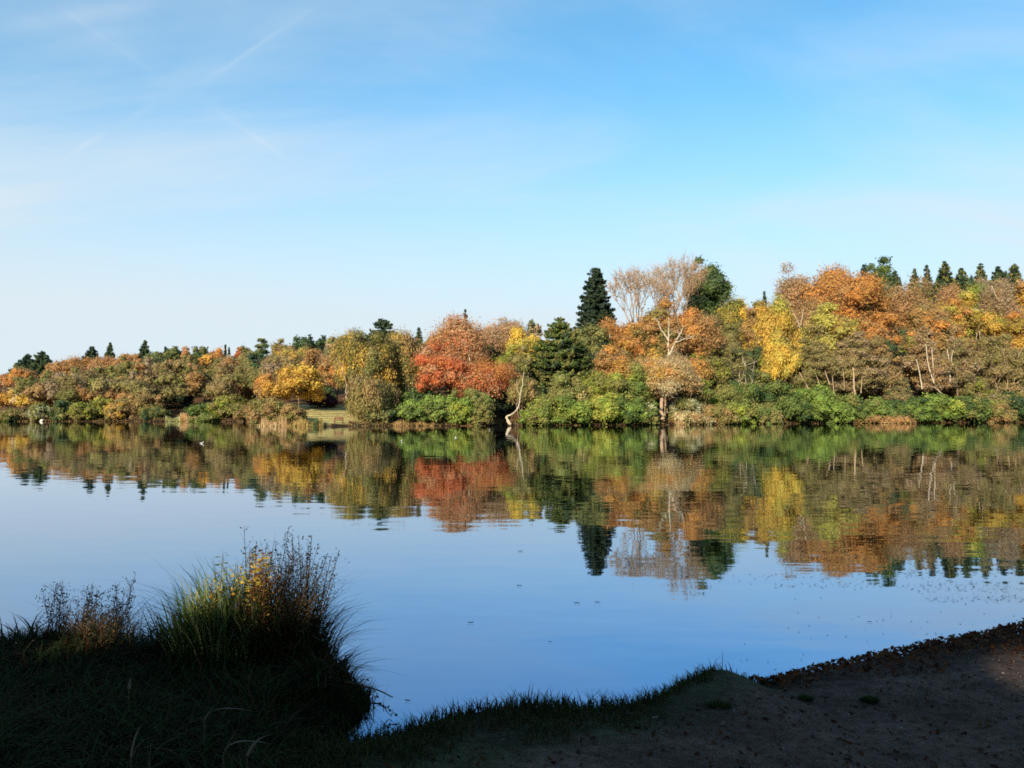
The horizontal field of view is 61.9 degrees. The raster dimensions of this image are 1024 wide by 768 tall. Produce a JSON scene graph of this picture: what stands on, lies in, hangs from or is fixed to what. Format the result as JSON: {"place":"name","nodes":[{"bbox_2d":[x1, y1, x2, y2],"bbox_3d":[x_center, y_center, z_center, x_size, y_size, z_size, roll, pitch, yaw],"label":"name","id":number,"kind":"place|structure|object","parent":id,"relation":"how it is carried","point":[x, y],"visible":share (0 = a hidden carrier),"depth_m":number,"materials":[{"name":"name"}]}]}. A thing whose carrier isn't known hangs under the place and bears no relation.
{"place":"outdoors","nodes":[
{"label":"outdoors","id":0,"kind":"place"},
{"bbox_2d":[0,421,1023,744],"bbox_3d":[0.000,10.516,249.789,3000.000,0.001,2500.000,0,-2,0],"label":"lake water","id":1,"kind":"structure","parent":0,"point":[610,549],"depth_m":15.91,"materials":[{"name":"blue liquid"}]},
{"bbox_2d":[0,366,1023,767],"bbox_3d":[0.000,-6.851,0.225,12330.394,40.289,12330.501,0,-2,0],"label":"ground","id":2,"kind":"structure","parent":0,"point":[1006,734],"depth_m":5.80,"materials":[{"name":"soil"}]},
{"bbox_2d":[24,572,140,651],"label":"shrub","id":3,"kind":"object","parent":2,"relation":"on","point":[61,590],"visible":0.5,"depth_m":7.21,"materials":[{"name":"brown plant"}]},
{"bbox_2d":[2,598,162,657],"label":"sedge clump","id":4,"kind":"object","parent":2,"relation":"on","point":[79,639],"visible":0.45,"depth_m":7.05,"materials":[{"name":"green plant"}]},
{"bbox_2d":[55,585,149,657],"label":"leafy weed","id":5,"kind":"object","parent":2,"relation":"on","point":[119,620],"visible":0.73,"depth_m":7.12,"materials":[{"name":"brown plant"}]},
{"bbox_2d":[113,388,165,418],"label":"shrub","id":6,"kind":"object","parent":2,"relation":"on","point":[137,398],"visible":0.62,"depth_m":211.10,"materials":[{"name":"brown plant"}]},
{"bbox_2d":[84,631,207,672],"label":"sedge clump","id":7,"kind":"object","parent":2,"relation":"on","point":[125,650],"visible":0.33,"depth_m":6.75,"materials":[{"name":"green plant"}]},
{"bbox_2d":[85,607,252,661],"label":"sedge clump","id":8,"kind":"object","parent":2,"relation":"on","point":[147,639],"visible":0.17,"depth_m":6.82,"materials":[{"name":"green plant"}]},
{"bbox_2d":[0,622,383,767],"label":"rough undergrowth","id":9,"kind":"object","parent":2,"relation":"on","point":[75,725],"visible":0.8,"depth_m":5.53,"materials":[{"name":"green plant"}]},
{"bbox_2d":[136,564,247,667],"bbox_3d":[-2.478,1.841,6.792,1.156,0.900,1.002,0,-2,0],"label":"sedge clump","id":10,"kind":"object","parent":2,"relation":"on","point":[176,624],"visible":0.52,"depth_m":6.69,"materials":[{"name":"green plant"}]},
{"bbox_2d":[93,574,299,670],"bbox_3d":[-2.504,1.936,6.930,1.906,0.704,1.710,0,-2,0],"label":"sedge clump","id":11,"kind":"object","parent":2,"relation":"on","point":[166,642],"visible":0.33,"depth_m":6.71,"materials":[{"name":"green plant"}]},
{"bbox_2d":[81,559,344,663],"bbox_3d":[-2.365,1.829,6.922,2.239,0.942,2.073,-1,-2,36],"label":"sedge clump","id":12,"kind":"object","parent":2,"relation":"on","point":[237,645],"visible":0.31,"depth_m":6.65,"materials":[{"name":"green plant"}]},
{"bbox_2d":[204,392,247,417],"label":"shrub","id":13,"kind":"object","parent":2,"relation":"on","point":[220,406],"visible":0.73,"depth_m":208.91,"materials":[{"name":"green plant"}]},
{"bbox_2d":[157,552,300,672],"bbox_3d":[-2.264,1.823,6.855,1.374,0.944,1.174,0,-2,0],"label":"sedge clump","id":14,"kind":"object","parent":2,"relation":"on","point":[222,625],"visible":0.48,"depth_m":6.67,"materials":[{"name":"green plant"}]},
{"bbox_2d":[203,545,297,666],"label":"leafy weed","id":15,"kind":"object","parent":2,"relation":"on","point":[257,576],"visible":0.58,"depth_m":6.81,"materials":[{"name":"yellow plant"}]},
{"bbox_2d":[242,396,286,425],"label":"shrub","id":16,"kind":"object","parent":2,"relation":"on","point":[255,410],"visible":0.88,"depth_m":139.17,"materials":[{"name":"brown plant"}]},
{"bbox_2d":[251,368,292,401],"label":"broadleaf tree","id":17,"kind":"object","parent":2,"relation":"on","point":[263,381],"visible":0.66,"depth_m":150.59,"materials":[{"name":"orange plant"}]},
{"bbox_2d":[173,532,371,665],"bbox_3d":[-1.956,1.778,6.948,1.719,1.065,1.355,0,-2,0],"label":"shrub","id":18,"kind":"object","parent":2,"relation":"on","point":[256,612],"visible":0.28,"depth_m":6.76,"materials":[{"name":"green plant"}]},
{"bbox_2d":[231,526,342,644],"bbox_3d":[-1.812,1.735,6.985,1.035,1.154,0.910,0,-2,0],"label":"seeding weed","id":19,"kind":"object","parent":2,"relation":"on","point":[291,579],"visible":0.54,"depth_m":6.88,"materials":[{"name":"brown plant"}]},
{"bbox_2d":[268,403,308,422],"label":"shrub","id":20,"kind":"object","parent":2,"relation":"on","point":[292,413],"visible":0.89,"depth_m":138.33,"materials":[{"name":"brown plant"}]},
{"bbox_2d":[194,584,384,668],"bbox_3d":[-1.746,1.923,6.865,1.515,0.748,1.676,2,-3,-42],"label":"sedge clump","id":21,"kind":"object","parent":2,"relation":"on","point":[286,653],"visible":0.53,"depth_m":6.68,"materials":[{"name":"green plant"}]},
{"bbox_2d":[187,590,395,670],"bbox_3d":[-1.697,1.924,6.779,1.711,0.738,1.569,-1,-2,27],"label":"sedge clump","id":22,"kind":"object","parent":2,"relation":"on","point":[301,638],"visible":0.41,"depth_m":6.69,"materials":[{"name":"green plant"}]},
{"bbox_2d":[267,362,327,406],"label":"maple tree","id":23,"kind":"object","parent":2,"relation":"on","point":[304,380],"visible":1,"depth_m":147.69,"materials":[{"name":"yellow plant"}]},
{"bbox_2d":[278,535,348,659],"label":"dock plant","id":24,"kind":"object","parent":2,"relation":"on","point":[310,601],"visible":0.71,"depth_m":6.86,"materials":[{"name":"brown plant"}]},
{"bbox_2d":[238,633,404,691],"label":"sedge clump","id":25,"kind":"object","parent":2,"relation":"on","point":[325,664],"visible":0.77,"depth_m":6.44,"materials":[{"name":"green plant"}]},
{"bbox_2d":[325,326,371,400],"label":"weeping tree","id":26,"kind":"object","parent":2,"relation":"on","point":[343,349],"visible":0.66,"depth_m":149.24,"materials":[{"name":"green plant"}]},
{"bbox_2d":[341,370,401,420],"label":"bush","id":27,"kind":"object","parent":2,"relation":"on","point":[370,395],"visible":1,"depth_m":141.37,"materials":[{"name":"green plant"}]},
{"bbox_2d":[347,329,400,388],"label":"weeping tree","id":28,"kind":"object","parent":2,"relation":"on","point":[370,360],"visible":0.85,"depth_m":148.39,"materials":[{"name":"yellow plant"}]},
{"bbox_2d":[1,642,785,767],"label":"bank grass","id":29,"kind":"structure","parent":2,"relation":"on","point":[362,746],"depth_m":5.66,"materials":[{"name":"green plant"}]},
{"bbox_2d":[386,324,437,390],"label":"weeping tree","id":30,"kind":"object","parent":2,"relation":"on","point":[406,348],"visible":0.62,"depth_m":154.26,"materials":[{"name":"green plant"}]},
{"bbox_2d":[394,398,433,422],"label":"shrub","id":31,"kind":"object","parent":2,"relation":"on","point":[412,409],"visible":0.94,"depth_m":141.26,"materials":[{"name":"green plant"}]},
{"bbox_2d":[409,340,471,396],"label":"maple tree","id":32,"kind":"object","parent":2,"relation":"on","point":[436,372],"visible":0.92,"depth_m":148.24,"materials":[{"name":"red plant"}]},
{"bbox_2d":[421,387,460,422],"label":"shrub","id":33,"kind":"object","parent":2,"relation":"on","point":[439,411],"visible":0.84,"depth_m":142.06,"materials":[{"name":"green plant"}]},
{"bbox_2d":[421,311,495,390],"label":"broadleaf tree","id":34,"kind":"object","parent":2,"relation":"on","point":[460,337],"visible":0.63,"depth_m":161.22,"materials":[{"name":"orange plant"}]},
{"bbox_2d":[447,394,475,423],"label":"shrub","id":35,"kind":"object","parent":2,"relation":"on","point":[463,409],"visible":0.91,"depth_m":141.87,"materials":[{"name":"green plant"}]},
{"bbox_2d":[450,356,520,399],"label":"broadleaf tree","id":36,"kind":"object","parent":2,"relation":"on","point":[484,377],"visible":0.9,"depth_m":148.47,"materials":[{"name":"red plant"}]},
{"bbox_2d":[476,319,517,359],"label":"broadleaf tree","id":37,"kind":"object","parent":2,"relation":"on","point":[499,335],"visible":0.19,"depth_m":178.05,"materials":[{"name":"orange plant"}]},
{"bbox_2d":[0,305,1019,402],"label":"hillside wood","id":38,"kind":"object","parent":2,"relation":"on","point":[228,374],"visible":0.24,"depth_m":217.25,"materials":[{"name":"brown plant"}]},
{"bbox_2d":[1,417,1023,426],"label":"far shoreline bank","id":39,"kind":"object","parent":2,"relation":"on","point":[463,422],"visible":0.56,"depth_m":150.00,"materials":[{"name":"brown soil"}]},
{"bbox_2d":[505,371,538,418],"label":"weeping tree","id":40,"kind":"object","parent":2,"relation":"on","point":[529,390],"visible":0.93,"depth_m":147.92,"materials":[{"name":"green plant"}]},
{"bbox_2d":[504,326,541,374],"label":"broadleaf tree","id":41,"kind":"object","parent":2,"relation":"on","point":[517,340],"visible":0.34,"depth_m":173.07,"materials":[{"name":"yellow plant"}]},
{"bbox_2d":[517,405,552,425],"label":"shrub","id":42,"kind":"object","parent":2,"relation":"on","point":[531,417],"visible":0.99,"depth_m":142.91,"materials":[{"name":"green plant"}]},
{"bbox_2d":[524,393,570,420],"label":"shrub","id":43,"kind":"object","parent":2,"relation":"on","point":[546,403],"visible":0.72,"depth_m":146.26,"materials":[{"name":"green plant"}]},
{"bbox_2d":[165,412,938,426],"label":"reed bed","id":44,"kind":"object","parent":2,"relation":"on","point":[263,422],"visible":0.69,"depth_m":138.31,"materials":[{"name":"brown plant"}]},
{"bbox_2d":[527,317,594,395],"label":"conifer tree","id":45,"kind":"object","parent":2,"relation":"on","point":[557,354],"visible":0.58,"depth_m":164.01,"materials":[{"name":"green plant"}]},
{"bbox_2d":[544,373,591,402],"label":"shrub","id":46,"kind":"object","parent":2,"relation":"on","point":[561,386],"visible":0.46,"depth_m":150.50,"materials":[{"name":"green plant"}]},
{"bbox_2d":[551,395,593,424],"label":"shrub","id":47,"kind":"object","parent":2,"relation":"on","point":[578,411],"visible":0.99,"depth_m":145.40,"materials":[{"name":"green plant"}]},
{"bbox_2d":[569,320,610,370],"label":"evergreen tree","id":48,"kind":"object","parent":2,"relation":"on","point":[592,337],"visible":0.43,"depth_m":167.56,"materials":[{"name":"green plant"}]},
{"bbox_2d":[574,267,616,369],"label":"conifer tree","id":49,"kind":"object","parent":2,"relation":"on","point":[595,306],"visible":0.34,"depth_m":189.11,"materials":[{"name":"green plant"}]},
{"bbox_2d":[589,390,625,424],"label":"shrub","id":50,"kind":"object","parent":2,"relation":"on","point":[605,409],"visible":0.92,"depth_m":146.84,"materials":[{"name":"green plant"}]},
{"bbox_2d":[578,367,637,401],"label":"shrub","id":51,"kind":"object","parent":2,"relation":"on","point":[598,383],"visible":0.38,"depth_m":152.15,"materials":[{"name":"green plant"}]},
{"bbox_2d":[588,343,632,377],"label":"broadleaf tree","id":52,"kind":"object","parent":2,"relation":"on","point":[610,359],"visible":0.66,"depth_m":160.04,"materials":[{"name":"orange plant"}]},
{"bbox_2d":[210,645,1023,767],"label":"scattered leaves","id":53,"kind":"object","parent":2,"relation":"on","point":[749,748],"visible":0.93,"depth_m":5.53,"materials":[{"name":"brown plant"}]},
{"bbox_2d":[605,360,656,403],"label":"shrub","id":54,"kind":"object","parent":2,"relation":"on","point":[636,386],"visible":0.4,"depth_m":153.60,"materials":[{"name":"green plant"}]},
{"bbox_2d":[613,392,651,423],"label":"shrub","id":55,"kind":"object","parent":2,"relation":"on","point":[634,409],"visible":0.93,"depth_m":148.39,"materials":[{"name":"green plant"}]},
{"bbox_2d":[605,262,682,323],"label":"bare tree","id":56,"kind":"object","parent":2,"relation":"on","point":[633,280],"visible":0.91,"depth_m":179.54,"materials":[{"name":"brown plant"}]},
{"bbox_2d":[627,296,695,407],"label":"oak tree","id":57,"kind":"object","parent":2,"relation":"on","point":[648,329],"visible":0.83,"depth_m":168.08,"materials":[{"name":"orange plant"}]},
{"bbox_2d":[625,349,706,420],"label":"broadleaf tree","id":58,"kind":"object","parent":2,"relation":"on","point":[672,375],"visible":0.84,"depth_m":154.39,"materials":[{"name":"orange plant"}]},
{"bbox_2d":[644,251,708,394],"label":"bare tree","id":59,"kind":"object","parent":2,"relation":"on","point":[686,274],"visible":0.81,"depth_m":190.41,"materials":[{"name":"brown plant"}]},
{"bbox_2d":[666,396,703,417],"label":"shrub","id":60,"kind":"object","parent":2,"relation":"on","point":[681,403],"visible":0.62,"depth_m":156.46,"materials":[{"name":"green plant"}]},
{"bbox_2d":[668,410,716,424],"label":"shrub","id":61,"kind":"object","parent":2,"relation":"on","point":[687,418],"visible":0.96,"depth_m":153.78,"materials":[{"name":"beige plant"}]},
{"bbox_2d":[670,306,727,360],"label":"oak tree","id":62,"kind":"object","parent":2,"relation":"on","point":[705,332],"visible":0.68,"depth_m":172.62,"materials":[{"name":"orange plant"}]},
{"bbox_2d":[672,378,728,408],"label":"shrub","id":63,"kind":"object","parent":2,"relation":"on","point":[709,396],"visible":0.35,"depth_m":161.95,"materials":[{"name":"green plant"}]},
{"bbox_2d":[378,645,1023,767],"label":"pebbles","id":64,"kind":"object","parent":2,"relation":"on","point":[848,754],"visible":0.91,"depth_m":5.75,"materials":[{"name":"grey stone"}]},
{"bbox_2d":[676,341,736,396],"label":"layered tree","id":65,"kind":"object","parent":2,"relation":"on","point":[721,376],"visible":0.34,"depth_m":170.73,"materials":[{"name":"green plant"}]},
{"bbox_2d":[684,254,736,317],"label":"evergreen tree","id":66,"kind":"object","parent":2,"relation":"on","point":[715,290],"visible":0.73,"depth_m":201.41,"materials":[{"name":"green plant"}]},
{"bbox_2d":[700,403,742,424],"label":"shrub","id":67,"kind":"object","parent":2,"relation":"on","point":[720,416],"visible":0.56,"depth_m":156.75,"materials":[{"name":"brown plant"}]},
{"bbox_2d":[710,292,751,348],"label":"tree","id":68,"kind":"object","parent":2,"relation":"on","point":[734,311],"visible":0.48,"depth_m":194.77,"materials":[{"name":"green plant"}]},
{"bbox_2d":[714,378,761,408],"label":"shrub","id":69,"kind":"object","parent":2,"relation":"on","point":[733,390],"visible":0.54,"depth_m":165.45,"materials":[{"name":"green plant"}]},
{"bbox_2d":[719,399,758,423],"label":"shrub","id":70,"kind":"object","parent":2,"relation":"on","point":[746,413],"visible":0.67,"depth_m":160.22,"materials":[{"name":"green plant"}]},
{"bbox_2d":[718,345,760,387],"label":"layered tree","id":71,"kind":"object","parent":2,"relation":"on","point":[742,366],"visible":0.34,"depth_m":174.02,"materials":[{"name":"green plant"}]},
{"bbox_2d":[736,305,764,367],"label":"broadleaf tree","id":72,"kind":"object","parent":2,"relation":"on","point":[748,328],"visible":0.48,"depth_m":192.45,"materials":[{"name":"orange plant"}]},
{"bbox_2d":[751,403,787,423],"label":"shrub","id":73,"kind":"object","parent":2,"relation":"on","point":[770,415],"visible":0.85,"depth_m":163.72,"materials":[{"name":"green plant"}]},
{"bbox_2d":[749,371,792,412],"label":"shrub","id":74,"kind":"object","parent":2,"relation":"on","point":[771,396],"visible":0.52,"depth_m":169.50,"materials":[{"name":"green plant"}]},
{"bbox_2d":[747,292,810,367],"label":"weeping tree","id":75,"kind":"object","parent":2,"relation":"on","point":[778,316],"visible":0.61,"depth_m":189.76,"materials":[{"name":"yellow plant"}]},
{"bbox_2d":[759,330,803,393],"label":"weeping tree","id":76,"kind":"object","parent":2,"relation":"on","point":[781,359],"visible":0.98,"depth_m":180.75,"materials":[{"name":"yellow plant"}]},
{"bbox_2d":[768,262,814,369],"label":"broadleaf tree","id":77,"kind":"object","parent":2,"relation":"on","point":[791,286],"visible":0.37,"depth_m":211.71,"materials":[{"name":"brown plant"}]},
{"bbox_2d":[777,390,816,421],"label":"shrub","id":78,"kind":"object","parent":2,"relation":"on","point":[797,406],"visible":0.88,"depth_m":167.93,"materials":[{"name":"green plant"}]},
{"bbox_2d":[786,331,843,393],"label":"layered tree","id":79,"kind":"object","parent":2,"relation":"on","point":[817,367],"visible":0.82,"depth_m":181.12,"materials":[{"name":"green plant"}]},
{"bbox_2d":[792,381,845,421],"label":"shrub","id":80,"kind":"object","parent":2,"relation":"on","point":[822,397],"visible":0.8,"depth_m":169.84,"materials":[{"name":"green plant"}]},
{"bbox_2d":[805,298,866,355],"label":"birch tree","id":81,"kind":"object","parent":2,"relation":"on","point":[829,326],"visible":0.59,"depth_m":193.24,"materials":[{"name":"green plant"}]},
{"bbox_2d":[791,259,897,335],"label":"oak tree","id":82,"kind":"object","parent":2,"relation":"on","point":[848,293],"visible":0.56,"depth_m":204.52,"materials":[{"name":"orange plant"}]},
{"bbox_2d":[834,392,875,421],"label":"shrub","id":83,"kind":"object","parent":2,"relation":"on","point":[854,400],"visible":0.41,"depth_m":174.94,"materials":[{"name":"green plant"}]},
{"bbox_2d":[824,329,894,395],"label":"layered tree","id":84,"kind":"object","parent":2,"relation":"on","point":[855,362],"visible":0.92,"depth_m":185.42,"materials":[{"name":"brown plant"}]},
{"bbox_2d":[852,306,903,396],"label":"broadleaf tree","id":85,"kind":"object","parent":2,"relation":"on","point":[882,323],"visible":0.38,"depth_m":200.73,"materials":[{"name":"orange plant"}]},
{"bbox_2d":[740,617,1023,691],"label":"leaf litter","id":86,"kind":"object","parent":2,"relation":"on","point":[1004,631],"visible":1,"depth_m":7.87,"materials":[{"name":"brown plant"}]},
{"bbox_2d":[858,334,905,396],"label":"layered tree","id":87,"kind":"object","parent":2,"relation":"on","point":[891,369],"visible":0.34,"depth_m":192.23,"materials":[{"name":"brown plant"}]},
{"bbox_2d":[865,256,898,319],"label":"evergreen tree","id":88,"kind":"object","parent":2,"relation":"on","point":[882,270],"visible":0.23,"depth_m":223.31,"materials":[{"name":"green plant"}]},
{"bbox_2d":[880,376,913,401],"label":"shrub","id":89,"kind":"object","parent":2,"relation":"on","point":[902,392],"visible":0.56,"depth_m":186.46,"materials":[{"name":"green plant"}]},
{"bbox_2d":[883,271,951,389],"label":"broadleaf tree","id":90,"kind":"object","parent":2,"relation":"on","point":[907,299],"visible":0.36,"depth_m":213.53,"materials":[{"name":"orange plant"}]},
{"bbox_2d":[903,395,945,422],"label":"shrub","id":91,"kind":"object","parent":2,"relation":"on","point":[923,407],"visible":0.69,"depth_m":179.51,"materials":[{"name":"green plant"}]},
{"bbox_2d":[895,302,958,393],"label":"broadleaf tree","id":92,"kind":"object","parent":2,"relation":"on","point":[922,314],"visible":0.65,"depth_m":206.07,"materials":[{"name":"orange plant"}]},
{"bbox_2d":[899,323,958,393],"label":"layered tree","id":93,"kind":"object","parent":2,"relation":"on","point":[929,363],"visible":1,"depth_m":192.39,"materials":[{"name":"brown plant"}]},
{"bbox_2d":[918,392,967,421],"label":"shrub","id":94,"kind":"object","parent":2,"relation":"on","point":[948,407],"visible":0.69,"depth_m":181.98,"materials":[{"name":"green plant"}]},
{"bbox_2d":[942,295,972,392],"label":"broadleaf tree","id":95,"kind":"object","parent":2,"relation":"on","point":[950,309],"visible":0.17,"depth_m":212.15,"materials":[{"name":"orange plant"}]},
{"bbox_2d":[939,335,988,395],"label":"layered tree","id":96,"kind":"object","parent":2,"relation":"on","point":[968,370],"visible":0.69,"depth_m":195.69,"materials":[{"name":"brown plant"}]},
{"bbox_2d":[933,289,1008,340],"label":"broadleaf tree","id":97,"kind":"object","parent":2,"relation":"on","point":[978,316],"visible":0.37,"depth_m":214.18,"materials":[{"name":"yellow plant"}]},
{"bbox_2d":[950,394,995,422],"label":"shrub","id":98,"kind":"object","parent":2,"relation":"on","point":[978,410],"visible":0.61,"depth_m":183.41,"materials":[{"name":"green plant"}]},
{"bbox_2d":[953,334,1023,397],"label":"layered tree","id":99,"kind":"object","parent":2,"relation":"on","point":[1000,366],"visible":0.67,"depth_m":197.91,"materials":[{"name":"brown plant"}]},
{"bbox_2d":[962,376,1014,405],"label":"shrub","id":100,"kind":"object","parent":2,"relation":"on","point":[979,388],"visible":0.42,"depth_m":189.94,"materials":[{"name":"green plant"}]},
{"bbox_2d":[970,276,1023,339],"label":"broadleaf tree","id":101,"kind":"object","parent":2,"relation":"on","point":[1000,300],"visible":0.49,"depth_m":214.67,"materials":[{"name":"brown plant"}]},
{"bbox_2d":[980,307,1023,357],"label":"broadleaf tree","id":102,"kind":"object","parent":2,"relation":"on","point":[1013,326],"visible":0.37,"depth_m":205.05,"materials":[{"name":"yellow plant"}]},
{"bbox_2d":[984,400,1019,422],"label":"shrub","id":103,"kind":"object","parent":2,"relation":"on","point":[1003,412],"visible":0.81,"depth_m":184.66,"materials":[{"name":"brown plant"}]},
{"bbox_2d":[0,0,1023,374],"label":"sky","id":104,"kind":"structure","parent":0,"point":[214,174],"materials":[{"name":"blue"}]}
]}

